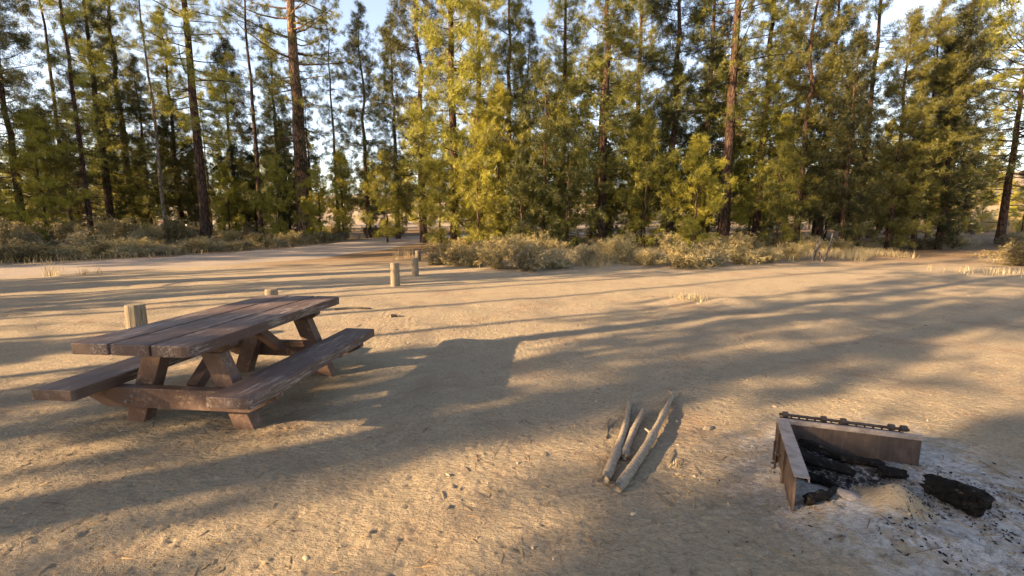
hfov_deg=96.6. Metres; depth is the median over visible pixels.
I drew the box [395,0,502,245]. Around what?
pine tree
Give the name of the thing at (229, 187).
young pine
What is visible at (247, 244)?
sagebrush
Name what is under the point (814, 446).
charred stick
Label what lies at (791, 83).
pine tree
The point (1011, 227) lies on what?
sagebrush
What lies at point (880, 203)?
pine tree
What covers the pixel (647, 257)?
sagebrush
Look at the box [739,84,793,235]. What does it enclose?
pine tree
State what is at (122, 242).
sagebrush
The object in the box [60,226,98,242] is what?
sagebrush
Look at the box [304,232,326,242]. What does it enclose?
sagebrush
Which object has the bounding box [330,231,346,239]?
sagebrush
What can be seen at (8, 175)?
pine tree
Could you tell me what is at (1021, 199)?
young pine
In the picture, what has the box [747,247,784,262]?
sagebrush
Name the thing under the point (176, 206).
young pine
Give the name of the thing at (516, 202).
young pine
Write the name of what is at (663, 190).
pine tree
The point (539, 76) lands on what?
young pine
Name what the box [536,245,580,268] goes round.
sagebrush
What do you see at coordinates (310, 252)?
gravel road
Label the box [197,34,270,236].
pine tree
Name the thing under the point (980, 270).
grass tuft
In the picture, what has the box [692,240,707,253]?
sagebrush
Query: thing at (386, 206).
young pine
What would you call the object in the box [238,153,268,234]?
young pine
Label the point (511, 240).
sagebrush
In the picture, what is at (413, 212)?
pine tree
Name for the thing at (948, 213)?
young pine
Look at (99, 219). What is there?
sagebrush
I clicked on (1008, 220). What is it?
sagebrush
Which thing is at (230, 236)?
sagebrush
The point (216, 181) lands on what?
pine tree
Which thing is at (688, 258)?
sagebrush
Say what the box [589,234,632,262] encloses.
sagebrush
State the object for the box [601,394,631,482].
branch
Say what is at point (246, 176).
pine tree
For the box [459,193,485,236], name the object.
young pine
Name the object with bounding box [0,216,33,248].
sagebrush
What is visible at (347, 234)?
sagebrush
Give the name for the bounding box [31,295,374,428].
picnic table
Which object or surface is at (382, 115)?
pine tree
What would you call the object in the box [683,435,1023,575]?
ash crumbs
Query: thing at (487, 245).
sagebrush
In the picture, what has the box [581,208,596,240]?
young pine
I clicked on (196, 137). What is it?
pine tree
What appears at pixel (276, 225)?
sagebrush
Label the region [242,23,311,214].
pine tree
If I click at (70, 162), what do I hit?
pine tree
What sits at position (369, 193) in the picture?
pine tree
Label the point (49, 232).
sagebrush
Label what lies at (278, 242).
sagebrush
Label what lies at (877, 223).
young pine
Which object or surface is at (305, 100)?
pine tree
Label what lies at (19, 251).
sagebrush
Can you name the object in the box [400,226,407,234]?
sagebrush
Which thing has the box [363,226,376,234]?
sagebrush
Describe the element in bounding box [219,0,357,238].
pine tree
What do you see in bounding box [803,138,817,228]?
pine tree
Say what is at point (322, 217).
young pine
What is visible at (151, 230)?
sagebrush
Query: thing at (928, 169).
pine tree
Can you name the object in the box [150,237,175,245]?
sagebrush
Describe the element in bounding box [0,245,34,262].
sagebrush
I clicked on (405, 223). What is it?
pine tree
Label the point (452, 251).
sagebrush
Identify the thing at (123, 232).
sagebrush
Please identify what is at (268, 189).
young pine
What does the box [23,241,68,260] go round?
sagebrush
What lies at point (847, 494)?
rock
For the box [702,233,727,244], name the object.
sagebrush
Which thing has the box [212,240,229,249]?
sagebrush
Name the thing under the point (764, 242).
sagebrush
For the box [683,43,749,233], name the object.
pine tree
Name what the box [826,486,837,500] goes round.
charred stick
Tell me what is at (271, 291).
wooden post
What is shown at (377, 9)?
sky
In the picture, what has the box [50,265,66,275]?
grass tuft
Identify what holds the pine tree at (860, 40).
on the ground at (326, 475)
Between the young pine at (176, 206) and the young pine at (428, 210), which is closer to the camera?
the young pine at (428, 210)
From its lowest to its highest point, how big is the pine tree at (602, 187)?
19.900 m
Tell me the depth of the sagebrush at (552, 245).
18.34 m
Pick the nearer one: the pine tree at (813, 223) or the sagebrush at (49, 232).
the sagebrush at (49, 232)
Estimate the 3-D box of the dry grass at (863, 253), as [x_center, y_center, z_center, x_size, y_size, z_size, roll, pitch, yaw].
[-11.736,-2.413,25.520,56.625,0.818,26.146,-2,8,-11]
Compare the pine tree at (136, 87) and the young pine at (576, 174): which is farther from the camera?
the pine tree at (136, 87)
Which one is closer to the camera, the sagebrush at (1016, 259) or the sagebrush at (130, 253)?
the sagebrush at (1016, 259)
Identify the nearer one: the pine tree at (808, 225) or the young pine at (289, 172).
the young pine at (289, 172)
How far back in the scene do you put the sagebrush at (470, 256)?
16.12 m
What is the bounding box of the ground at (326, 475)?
[0,171,1023,575]
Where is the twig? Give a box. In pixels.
[605,418,611,438]
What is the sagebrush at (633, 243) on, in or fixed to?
on the ground at (326, 475)
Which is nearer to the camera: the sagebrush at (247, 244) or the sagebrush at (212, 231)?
the sagebrush at (247, 244)
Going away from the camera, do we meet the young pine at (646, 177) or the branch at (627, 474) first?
the branch at (627, 474)
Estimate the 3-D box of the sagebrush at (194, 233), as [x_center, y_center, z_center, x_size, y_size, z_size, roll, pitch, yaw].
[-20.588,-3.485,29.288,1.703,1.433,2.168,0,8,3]
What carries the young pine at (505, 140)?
on the ground at (326, 475)
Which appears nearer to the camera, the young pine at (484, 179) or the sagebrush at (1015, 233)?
the young pine at (484, 179)
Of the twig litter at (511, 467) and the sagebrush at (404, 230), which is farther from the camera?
the sagebrush at (404, 230)
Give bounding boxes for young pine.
[0,103,94,248]
[53,139,94,227]
[89,136,126,228]
[118,136,179,231]
[135,160,154,229]
[169,176,190,227]
[173,135,214,229]
[206,160,249,238]
[221,143,245,235]
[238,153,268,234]
[246,153,309,237]
[276,163,296,232]
[293,164,344,235]
[313,197,330,232]
[354,149,412,241]
[412,157,469,246]
[437,126,512,244]
[454,78,538,241]
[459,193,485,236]
[484,115,518,243]
[488,144,551,242]
[505,49,594,240]
[516,154,535,240]
[525,115,608,250]
[553,210,572,243]
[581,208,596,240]
[594,143,618,238]
[606,114,684,248]
[613,117,655,241]
[654,209,677,240]
[662,132,739,248]
[679,124,714,238]
[710,210,730,232]
[732,183,762,236]
[742,139,819,247]
[751,192,779,235]
[783,212,806,235]
[809,158,841,242]
[827,142,866,239]
[866,165,892,240]
[880,138,917,240]
[922,131,972,241]
[973,187,999,224]
[994,180,1019,215]
[1008,184,1023,232]
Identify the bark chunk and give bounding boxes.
[702,425,712,430]
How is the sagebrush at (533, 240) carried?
on the ground at (326, 475)
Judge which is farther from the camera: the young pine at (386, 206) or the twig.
the young pine at (386, 206)
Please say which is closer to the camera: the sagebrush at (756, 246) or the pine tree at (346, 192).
the sagebrush at (756, 246)
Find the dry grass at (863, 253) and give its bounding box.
[0,234,914,267]
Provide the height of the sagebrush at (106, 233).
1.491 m
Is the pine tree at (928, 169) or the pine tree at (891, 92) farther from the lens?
the pine tree at (928, 169)
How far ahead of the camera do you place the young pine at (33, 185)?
23.98 m
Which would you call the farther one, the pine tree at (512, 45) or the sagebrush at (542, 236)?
the pine tree at (512, 45)
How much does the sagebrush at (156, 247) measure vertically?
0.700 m
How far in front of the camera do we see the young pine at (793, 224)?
28.47 m
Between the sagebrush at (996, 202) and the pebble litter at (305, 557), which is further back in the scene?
the sagebrush at (996, 202)
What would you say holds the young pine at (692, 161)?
on the ground at (326, 475)
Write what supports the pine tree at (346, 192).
on the ground at (326, 475)
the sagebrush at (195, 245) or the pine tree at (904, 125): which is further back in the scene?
the pine tree at (904, 125)
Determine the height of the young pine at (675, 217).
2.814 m
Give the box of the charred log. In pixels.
[919,474,994,517]
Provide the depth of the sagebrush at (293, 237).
28.02 m
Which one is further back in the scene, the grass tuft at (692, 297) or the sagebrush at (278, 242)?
the sagebrush at (278, 242)
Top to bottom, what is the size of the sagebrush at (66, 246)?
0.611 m
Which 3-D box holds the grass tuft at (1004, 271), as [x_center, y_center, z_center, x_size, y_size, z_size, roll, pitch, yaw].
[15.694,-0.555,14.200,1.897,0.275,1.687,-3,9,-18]
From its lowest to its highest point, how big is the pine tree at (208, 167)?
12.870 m
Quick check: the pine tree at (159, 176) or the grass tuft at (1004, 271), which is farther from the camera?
the pine tree at (159, 176)
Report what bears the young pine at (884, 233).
on the ground at (326, 475)
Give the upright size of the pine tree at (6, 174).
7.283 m
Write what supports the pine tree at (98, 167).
on the ground at (326, 475)
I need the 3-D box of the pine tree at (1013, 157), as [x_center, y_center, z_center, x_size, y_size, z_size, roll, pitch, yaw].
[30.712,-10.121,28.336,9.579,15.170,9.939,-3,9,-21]
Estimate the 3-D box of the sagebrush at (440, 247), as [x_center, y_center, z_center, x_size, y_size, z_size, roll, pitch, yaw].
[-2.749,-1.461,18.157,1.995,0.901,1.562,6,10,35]
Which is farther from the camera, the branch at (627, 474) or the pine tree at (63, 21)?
the pine tree at (63, 21)
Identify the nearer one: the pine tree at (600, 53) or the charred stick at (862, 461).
the charred stick at (862, 461)
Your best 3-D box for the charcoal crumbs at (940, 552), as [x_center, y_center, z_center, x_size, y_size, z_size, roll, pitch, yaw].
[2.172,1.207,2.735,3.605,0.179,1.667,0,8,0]
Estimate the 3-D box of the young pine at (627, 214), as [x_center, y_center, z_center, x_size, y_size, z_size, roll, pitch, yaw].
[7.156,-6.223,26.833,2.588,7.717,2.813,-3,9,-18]
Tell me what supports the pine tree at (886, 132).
on the ground at (326, 475)
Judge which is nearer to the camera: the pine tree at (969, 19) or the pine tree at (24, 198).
the pine tree at (969, 19)
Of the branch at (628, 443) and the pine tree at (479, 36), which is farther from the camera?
the pine tree at (479, 36)
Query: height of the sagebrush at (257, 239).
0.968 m
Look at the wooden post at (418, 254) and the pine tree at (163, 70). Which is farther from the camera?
the pine tree at (163, 70)
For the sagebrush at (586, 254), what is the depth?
16.26 m
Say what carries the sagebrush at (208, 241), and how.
on the ground at (326, 475)
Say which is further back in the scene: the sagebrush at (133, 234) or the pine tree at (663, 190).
the pine tree at (663, 190)
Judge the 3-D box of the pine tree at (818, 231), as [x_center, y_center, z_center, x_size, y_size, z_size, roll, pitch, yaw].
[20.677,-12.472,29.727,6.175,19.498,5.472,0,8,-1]
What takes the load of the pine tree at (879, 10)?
on the ground at (326, 475)
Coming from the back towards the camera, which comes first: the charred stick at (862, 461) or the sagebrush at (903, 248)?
the sagebrush at (903, 248)
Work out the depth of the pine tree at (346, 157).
81.31 m
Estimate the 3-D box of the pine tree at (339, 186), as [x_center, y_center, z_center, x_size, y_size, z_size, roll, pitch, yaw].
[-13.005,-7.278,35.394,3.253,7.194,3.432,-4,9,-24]
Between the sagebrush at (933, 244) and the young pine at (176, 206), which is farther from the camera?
the young pine at (176, 206)
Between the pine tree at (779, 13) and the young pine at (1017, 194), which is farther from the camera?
the young pine at (1017, 194)
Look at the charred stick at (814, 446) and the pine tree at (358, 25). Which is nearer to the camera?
the charred stick at (814, 446)
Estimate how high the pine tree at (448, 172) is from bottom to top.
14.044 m
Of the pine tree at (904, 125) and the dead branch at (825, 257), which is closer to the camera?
the dead branch at (825, 257)
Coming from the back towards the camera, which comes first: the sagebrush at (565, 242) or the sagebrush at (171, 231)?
the sagebrush at (171, 231)
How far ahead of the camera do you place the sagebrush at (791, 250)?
17.72 m
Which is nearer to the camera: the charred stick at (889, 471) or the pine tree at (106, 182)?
the charred stick at (889, 471)
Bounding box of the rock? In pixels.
[834,487,861,500]
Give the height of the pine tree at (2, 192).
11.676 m
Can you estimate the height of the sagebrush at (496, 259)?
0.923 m
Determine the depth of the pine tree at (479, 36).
26.73 m
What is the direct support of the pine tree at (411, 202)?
on the ground at (326, 475)
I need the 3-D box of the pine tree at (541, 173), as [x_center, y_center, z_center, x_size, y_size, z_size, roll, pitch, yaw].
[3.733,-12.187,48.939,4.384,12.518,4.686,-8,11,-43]
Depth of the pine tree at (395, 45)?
28.20 m
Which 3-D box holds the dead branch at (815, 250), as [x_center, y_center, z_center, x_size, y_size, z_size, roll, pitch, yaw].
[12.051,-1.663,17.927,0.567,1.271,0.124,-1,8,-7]
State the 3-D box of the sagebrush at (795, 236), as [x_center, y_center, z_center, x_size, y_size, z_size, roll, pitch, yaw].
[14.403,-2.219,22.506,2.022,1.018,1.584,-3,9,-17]
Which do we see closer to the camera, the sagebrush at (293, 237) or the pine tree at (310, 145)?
the sagebrush at (293, 237)
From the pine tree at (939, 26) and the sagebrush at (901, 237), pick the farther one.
the sagebrush at (901, 237)
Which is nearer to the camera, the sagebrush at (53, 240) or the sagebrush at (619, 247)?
the sagebrush at (619, 247)
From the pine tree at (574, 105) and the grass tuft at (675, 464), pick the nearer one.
the grass tuft at (675, 464)
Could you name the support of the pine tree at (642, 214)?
on the ground at (326, 475)
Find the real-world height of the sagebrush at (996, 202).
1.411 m
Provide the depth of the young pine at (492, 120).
22.85 m
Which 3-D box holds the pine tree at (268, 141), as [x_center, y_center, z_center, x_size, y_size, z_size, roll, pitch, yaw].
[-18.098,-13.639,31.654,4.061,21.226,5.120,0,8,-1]
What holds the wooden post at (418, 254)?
on the ground at (326, 475)
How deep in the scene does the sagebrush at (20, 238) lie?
21.10 m
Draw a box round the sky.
[0,0,1023,196]
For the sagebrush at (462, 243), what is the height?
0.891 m
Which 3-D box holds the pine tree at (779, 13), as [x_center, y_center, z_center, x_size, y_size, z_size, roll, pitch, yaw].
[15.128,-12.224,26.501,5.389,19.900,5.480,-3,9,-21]
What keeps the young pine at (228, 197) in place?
on the ground at (326, 475)
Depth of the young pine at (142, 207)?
40.78 m
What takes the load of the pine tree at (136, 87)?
on the ground at (326, 475)
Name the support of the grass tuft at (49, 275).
on the ground at (326, 475)
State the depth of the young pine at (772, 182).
21.26 m
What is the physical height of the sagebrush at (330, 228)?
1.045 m
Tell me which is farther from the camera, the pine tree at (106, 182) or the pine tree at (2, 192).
the pine tree at (2, 192)
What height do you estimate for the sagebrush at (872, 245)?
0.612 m
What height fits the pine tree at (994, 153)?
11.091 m
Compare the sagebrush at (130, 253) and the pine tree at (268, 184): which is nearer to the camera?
the sagebrush at (130, 253)
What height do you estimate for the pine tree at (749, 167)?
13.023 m
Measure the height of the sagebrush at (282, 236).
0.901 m
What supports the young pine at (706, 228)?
on the ground at (326, 475)
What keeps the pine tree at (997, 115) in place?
on the ground at (326, 475)
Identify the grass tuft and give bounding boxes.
[40,261,54,276]
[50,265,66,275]
[392,248,404,260]
[663,292,715,303]
[669,459,683,467]
[927,265,1021,276]
[980,266,1023,275]
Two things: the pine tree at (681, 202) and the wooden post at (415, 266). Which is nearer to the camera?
the wooden post at (415, 266)
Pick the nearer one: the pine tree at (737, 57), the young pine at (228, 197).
the pine tree at (737, 57)
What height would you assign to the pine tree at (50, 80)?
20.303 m
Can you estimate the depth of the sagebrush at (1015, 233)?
28.02 m
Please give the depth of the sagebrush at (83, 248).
19.04 m
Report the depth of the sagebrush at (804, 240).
20.92 m
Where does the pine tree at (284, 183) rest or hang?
on the ground at (326, 475)
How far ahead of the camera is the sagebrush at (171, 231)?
27.25 m
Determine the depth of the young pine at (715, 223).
33.23 m
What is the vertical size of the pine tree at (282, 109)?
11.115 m
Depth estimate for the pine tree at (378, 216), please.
42.70 m
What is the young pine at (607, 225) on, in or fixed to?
on the ground at (326, 475)
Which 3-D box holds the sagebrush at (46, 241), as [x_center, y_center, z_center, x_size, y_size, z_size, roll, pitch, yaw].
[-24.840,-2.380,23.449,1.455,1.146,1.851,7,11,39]
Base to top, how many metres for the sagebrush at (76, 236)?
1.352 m
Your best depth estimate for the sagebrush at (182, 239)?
25.14 m
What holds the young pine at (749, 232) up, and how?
on the ground at (326, 475)
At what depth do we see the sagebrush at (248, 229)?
32.87 m
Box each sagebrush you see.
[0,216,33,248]
[0,225,43,249]
[0,240,45,261]
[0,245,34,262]
[6,218,58,243]
[12,223,52,244]
[23,232,48,246]
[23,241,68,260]
[35,217,101,245]
[40,233,60,248]
[47,247,94,259]
[51,226,106,247]
[56,242,80,251]
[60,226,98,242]
[60,242,114,257]
[77,239,113,257]
[81,215,133,236]
[85,238,133,255]
[88,217,151,242]
[95,224,118,241]
[103,236,138,248]
[104,239,149,255]
[106,245,150,256]
[117,227,153,242]
[128,236,159,247]
[137,222,163,240]
[141,242,167,254]
[147,243,181,254]
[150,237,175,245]
[156,214,194,242]
[163,238,188,245]
[166,238,193,252]
[175,237,218,252]
[178,223,199,241]
[187,221,228,240]
[192,235,214,243]
[203,235,223,250]
[212,230,242,243]
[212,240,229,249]
[215,240,251,249]
[234,239,263,248]
[235,220,270,239]
[238,231,271,247]
[252,235,280,247]
[266,217,291,236]
[269,236,288,245]
[273,232,290,244]
[278,229,303,244]
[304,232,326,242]
[307,229,338,242]
[326,223,336,232]
[326,233,344,240]
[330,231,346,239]
[336,231,353,239]
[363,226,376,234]
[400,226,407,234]
[420,240,459,256]
[420,250,447,264]
[433,241,477,265]
[444,246,487,266]
[448,236,472,248]
[458,238,485,250]
[470,244,515,268]
[476,237,510,258]
[488,233,532,257]
[501,240,559,271]
[509,236,545,252]
[525,234,543,249]
[529,229,557,248]
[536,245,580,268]
[540,238,569,252]
[553,238,576,251]
[568,241,620,264]
[578,236,596,248]
[581,241,612,255]
[588,237,611,244]
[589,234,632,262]
[599,236,635,251]
[617,247,666,265]
[620,229,638,249]
[654,230,684,252]
[657,239,736,269]
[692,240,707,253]
[699,236,735,255]
[699,246,732,266]
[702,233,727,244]
[716,242,772,264]
[724,230,757,248]
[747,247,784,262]
[749,241,772,253]
[753,237,784,250]
[767,242,810,260]
[778,234,821,244]
[784,232,822,248]
[787,236,837,252]
[825,238,860,254]
[859,242,898,251]
[874,233,922,243]
[891,241,912,250]
[907,235,935,248]
[920,237,955,248]
[942,232,982,246]
[966,237,1023,266]
[967,219,996,231]
[978,216,997,230]
[983,234,1023,246]
[988,198,1000,204]
[995,215,1018,224]
[998,233,1023,243]
[1002,229,1023,240]
[1007,219,1023,231]
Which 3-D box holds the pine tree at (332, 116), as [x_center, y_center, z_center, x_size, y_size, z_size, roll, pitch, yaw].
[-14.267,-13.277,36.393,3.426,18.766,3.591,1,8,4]
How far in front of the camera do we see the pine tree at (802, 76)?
34.65 m
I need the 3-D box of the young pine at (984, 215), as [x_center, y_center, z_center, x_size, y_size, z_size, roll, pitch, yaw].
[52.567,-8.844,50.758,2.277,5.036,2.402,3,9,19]
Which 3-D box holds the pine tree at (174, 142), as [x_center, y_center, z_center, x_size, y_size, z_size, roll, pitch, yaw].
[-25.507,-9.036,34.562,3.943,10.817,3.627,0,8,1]
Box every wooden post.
[124,303,147,328]
[265,288,277,294]
[390,262,399,286]
[411,258,418,275]
[415,250,420,260]
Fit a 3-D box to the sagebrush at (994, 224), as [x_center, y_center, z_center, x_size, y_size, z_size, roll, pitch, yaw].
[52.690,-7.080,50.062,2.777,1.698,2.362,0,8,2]
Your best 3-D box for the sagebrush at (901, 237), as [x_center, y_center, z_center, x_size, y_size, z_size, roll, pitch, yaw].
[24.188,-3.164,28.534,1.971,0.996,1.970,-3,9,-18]
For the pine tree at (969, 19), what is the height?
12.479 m
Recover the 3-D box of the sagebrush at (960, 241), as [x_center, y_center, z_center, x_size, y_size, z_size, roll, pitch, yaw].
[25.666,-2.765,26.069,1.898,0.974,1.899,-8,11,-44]
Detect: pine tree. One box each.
[0,0,84,237]
[0,139,33,222]
[0,165,7,205]
[0,166,41,230]
[1,0,110,227]
[18,0,116,231]
[19,102,71,225]
[43,102,101,231]
[45,0,149,232]
[63,0,169,229]
[79,93,139,225]
[113,52,178,221]
[117,0,186,242]
[122,0,250,238]
[134,5,212,230]
[150,94,198,232]
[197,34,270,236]
[197,92,224,233]
[206,148,227,227]
[212,0,291,234]
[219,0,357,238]
[221,152,271,234]
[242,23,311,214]
[250,151,272,225]
[260,155,277,222]
[262,97,296,226]
[269,131,294,224]
[291,75,324,236]
[305,131,329,222]
[306,0,357,232]
[324,149,363,233]
[326,0,393,237]
[326,148,351,225]
[332,152,355,221]
[355,153,380,225]
[359,167,376,224]
[362,13,417,238]
[364,162,394,229]
[369,0,462,242]
[390,176,409,225]
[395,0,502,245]
[397,101,442,231]
[400,174,416,226]
[433,0,514,242]
[440,116,468,222]
[471,0,550,230]
[510,18,553,233]
[528,0,599,241]
[534,123,553,226]
[535,61,595,229]
[555,0,663,239]
[566,37,627,238]
[594,0,691,241]
[622,147,656,236]
[623,0,737,239]
[645,61,697,233]
[649,131,678,226]
[665,0,755,240]
[676,0,815,239]
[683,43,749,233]
[708,61,760,232]
[715,118,750,230]
[721,0,815,243]
[734,116,768,229]
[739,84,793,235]
[750,0,863,237]
[767,24,823,231]
[780,0,892,238]
[791,20,853,236]
[799,20,902,248]
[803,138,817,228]
[824,0,919,245]
[828,75,885,222]
[848,4,961,249]
[867,118,903,229]
[867,152,905,233]
[883,0,978,249]
[889,80,931,218]
[897,0,1015,249]
[899,0,1023,242]
[906,0,1023,243]
[916,50,980,237]
[975,135,1013,205]
[989,0,1022,48]
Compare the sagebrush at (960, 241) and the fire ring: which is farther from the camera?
the sagebrush at (960, 241)
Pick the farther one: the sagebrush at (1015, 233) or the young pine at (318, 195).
the young pine at (318, 195)
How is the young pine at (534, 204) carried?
on the ground at (326, 475)
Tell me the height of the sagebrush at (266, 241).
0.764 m
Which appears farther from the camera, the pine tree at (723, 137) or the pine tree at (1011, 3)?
the pine tree at (723, 137)
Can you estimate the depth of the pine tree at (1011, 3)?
15.94 m
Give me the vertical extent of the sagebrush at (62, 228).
1.841 m
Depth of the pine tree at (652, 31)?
26.16 m
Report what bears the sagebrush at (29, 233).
on the ground at (326, 475)
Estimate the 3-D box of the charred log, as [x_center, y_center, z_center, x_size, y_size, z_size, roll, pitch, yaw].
[2.564,1.181,2.645,0.170,0.166,0.308,-4,9,-27]
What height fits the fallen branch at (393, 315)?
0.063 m
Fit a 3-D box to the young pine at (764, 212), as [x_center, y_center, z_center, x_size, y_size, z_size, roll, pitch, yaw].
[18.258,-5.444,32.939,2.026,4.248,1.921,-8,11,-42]
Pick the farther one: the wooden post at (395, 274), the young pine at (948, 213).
the young pine at (948, 213)
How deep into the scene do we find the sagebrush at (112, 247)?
20.45 m
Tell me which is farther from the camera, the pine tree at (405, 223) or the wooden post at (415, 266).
the pine tree at (405, 223)
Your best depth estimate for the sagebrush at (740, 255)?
16.67 m
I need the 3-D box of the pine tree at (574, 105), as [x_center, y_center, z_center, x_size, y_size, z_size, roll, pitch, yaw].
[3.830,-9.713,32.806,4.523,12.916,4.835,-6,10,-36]
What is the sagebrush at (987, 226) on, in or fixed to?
on the ground at (326, 475)
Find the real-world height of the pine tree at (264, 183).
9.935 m
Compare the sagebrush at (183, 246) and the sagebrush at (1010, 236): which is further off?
the sagebrush at (1010, 236)
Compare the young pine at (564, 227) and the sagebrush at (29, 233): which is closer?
the sagebrush at (29, 233)
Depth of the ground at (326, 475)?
3.83 m
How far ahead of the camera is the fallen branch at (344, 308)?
8.69 m
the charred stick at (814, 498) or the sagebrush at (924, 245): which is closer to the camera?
the charred stick at (814, 498)
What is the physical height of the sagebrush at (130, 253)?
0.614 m
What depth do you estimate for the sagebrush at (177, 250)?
20.87 m
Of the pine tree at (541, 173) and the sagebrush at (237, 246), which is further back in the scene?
the pine tree at (541, 173)
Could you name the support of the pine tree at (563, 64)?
on the ground at (326, 475)
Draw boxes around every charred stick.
[799,439,848,459]
[799,447,855,476]
[802,489,830,505]
[803,471,839,487]
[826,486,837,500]
[839,455,884,467]
[876,465,908,478]
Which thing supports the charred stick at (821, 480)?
on the ground at (326, 475)
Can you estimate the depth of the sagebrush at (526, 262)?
14.98 m
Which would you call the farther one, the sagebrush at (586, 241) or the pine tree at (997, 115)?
the pine tree at (997, 115)
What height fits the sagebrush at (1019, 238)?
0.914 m
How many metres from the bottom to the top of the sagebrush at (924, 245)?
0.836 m
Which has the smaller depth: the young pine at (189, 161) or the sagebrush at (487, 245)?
the sagebrush at (487, 245)
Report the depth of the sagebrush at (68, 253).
18.48 m
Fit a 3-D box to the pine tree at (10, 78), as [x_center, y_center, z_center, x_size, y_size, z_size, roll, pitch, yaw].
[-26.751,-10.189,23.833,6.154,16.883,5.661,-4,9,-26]
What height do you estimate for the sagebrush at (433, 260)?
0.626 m
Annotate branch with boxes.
[334,306,370,310]
[388,314,399,317]
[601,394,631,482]
[613,390,674,492]
[621,407,645,459]
[811,230,825,259]
[815,233,832,261]
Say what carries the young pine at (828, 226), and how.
on the ground at (326, 475)
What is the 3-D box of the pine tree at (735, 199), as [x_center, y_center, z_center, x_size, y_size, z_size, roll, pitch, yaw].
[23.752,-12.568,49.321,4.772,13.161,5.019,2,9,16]
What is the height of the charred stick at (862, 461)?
0.081 m
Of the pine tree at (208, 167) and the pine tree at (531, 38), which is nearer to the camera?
the pine tree at (531, 38)
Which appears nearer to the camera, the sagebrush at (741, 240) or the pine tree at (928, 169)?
the sagebrush at (741, 240)
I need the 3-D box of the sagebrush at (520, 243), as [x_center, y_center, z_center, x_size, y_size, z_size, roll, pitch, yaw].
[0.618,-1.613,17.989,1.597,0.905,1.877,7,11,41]
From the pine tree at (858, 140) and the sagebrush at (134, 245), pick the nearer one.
the sagebrush at (134, 245)
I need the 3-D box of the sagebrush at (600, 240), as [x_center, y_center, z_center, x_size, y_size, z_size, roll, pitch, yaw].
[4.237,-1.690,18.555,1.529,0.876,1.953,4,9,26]
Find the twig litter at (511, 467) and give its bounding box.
[1,293,1023,575]
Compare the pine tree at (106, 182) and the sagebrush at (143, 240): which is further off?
the pine tree at (106, 182)
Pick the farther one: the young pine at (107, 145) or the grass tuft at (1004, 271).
the young pine at (107, 145)
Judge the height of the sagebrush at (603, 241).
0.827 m
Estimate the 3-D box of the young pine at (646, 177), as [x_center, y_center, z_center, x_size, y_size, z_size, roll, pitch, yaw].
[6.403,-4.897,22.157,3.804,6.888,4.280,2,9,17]
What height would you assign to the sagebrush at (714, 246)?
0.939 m
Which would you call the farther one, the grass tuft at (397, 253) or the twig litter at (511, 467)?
the grass tuft at (397, 253)
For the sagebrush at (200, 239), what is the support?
on the ground at (326, 475)
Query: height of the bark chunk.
0.044 m
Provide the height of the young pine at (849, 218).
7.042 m
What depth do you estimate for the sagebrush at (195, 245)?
22.01 m
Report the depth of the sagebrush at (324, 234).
30.36 m
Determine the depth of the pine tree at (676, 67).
24.27 m
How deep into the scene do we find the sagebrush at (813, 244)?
20.20 m
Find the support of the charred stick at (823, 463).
on the ground at (326, 475)
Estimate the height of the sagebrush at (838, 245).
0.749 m
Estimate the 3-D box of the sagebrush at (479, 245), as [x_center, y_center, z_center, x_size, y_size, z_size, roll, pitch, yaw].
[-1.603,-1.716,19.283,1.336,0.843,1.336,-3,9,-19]
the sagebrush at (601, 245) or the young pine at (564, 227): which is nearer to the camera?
the sagebrush at (601, 245)
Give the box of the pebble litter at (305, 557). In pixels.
[9,291,1018,568]
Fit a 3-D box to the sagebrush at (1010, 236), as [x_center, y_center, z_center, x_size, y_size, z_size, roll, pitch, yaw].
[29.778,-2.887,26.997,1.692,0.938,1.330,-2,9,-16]
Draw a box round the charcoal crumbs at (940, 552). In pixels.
[581,453,1023,575]
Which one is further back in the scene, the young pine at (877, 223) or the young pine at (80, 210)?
the young pine at (80, 210)
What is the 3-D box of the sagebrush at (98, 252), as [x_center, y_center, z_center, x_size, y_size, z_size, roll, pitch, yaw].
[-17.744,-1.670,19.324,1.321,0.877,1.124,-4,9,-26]
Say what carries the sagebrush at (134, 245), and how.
on the ground at (326, 475)
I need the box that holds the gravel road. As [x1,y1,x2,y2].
[0,232,661,278]
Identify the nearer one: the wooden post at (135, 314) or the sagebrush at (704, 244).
the wooden post at (135, 314)
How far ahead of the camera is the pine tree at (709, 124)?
28.26 m
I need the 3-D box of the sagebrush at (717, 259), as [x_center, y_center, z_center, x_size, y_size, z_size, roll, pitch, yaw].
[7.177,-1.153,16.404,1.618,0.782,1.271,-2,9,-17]
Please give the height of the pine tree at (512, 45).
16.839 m
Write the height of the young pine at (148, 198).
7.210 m
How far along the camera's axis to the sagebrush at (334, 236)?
31.93 m
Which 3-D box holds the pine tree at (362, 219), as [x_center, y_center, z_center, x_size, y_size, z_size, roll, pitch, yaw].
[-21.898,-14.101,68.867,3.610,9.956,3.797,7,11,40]
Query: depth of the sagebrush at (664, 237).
19.47 m
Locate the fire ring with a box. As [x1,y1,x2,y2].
[772,411,923,510]

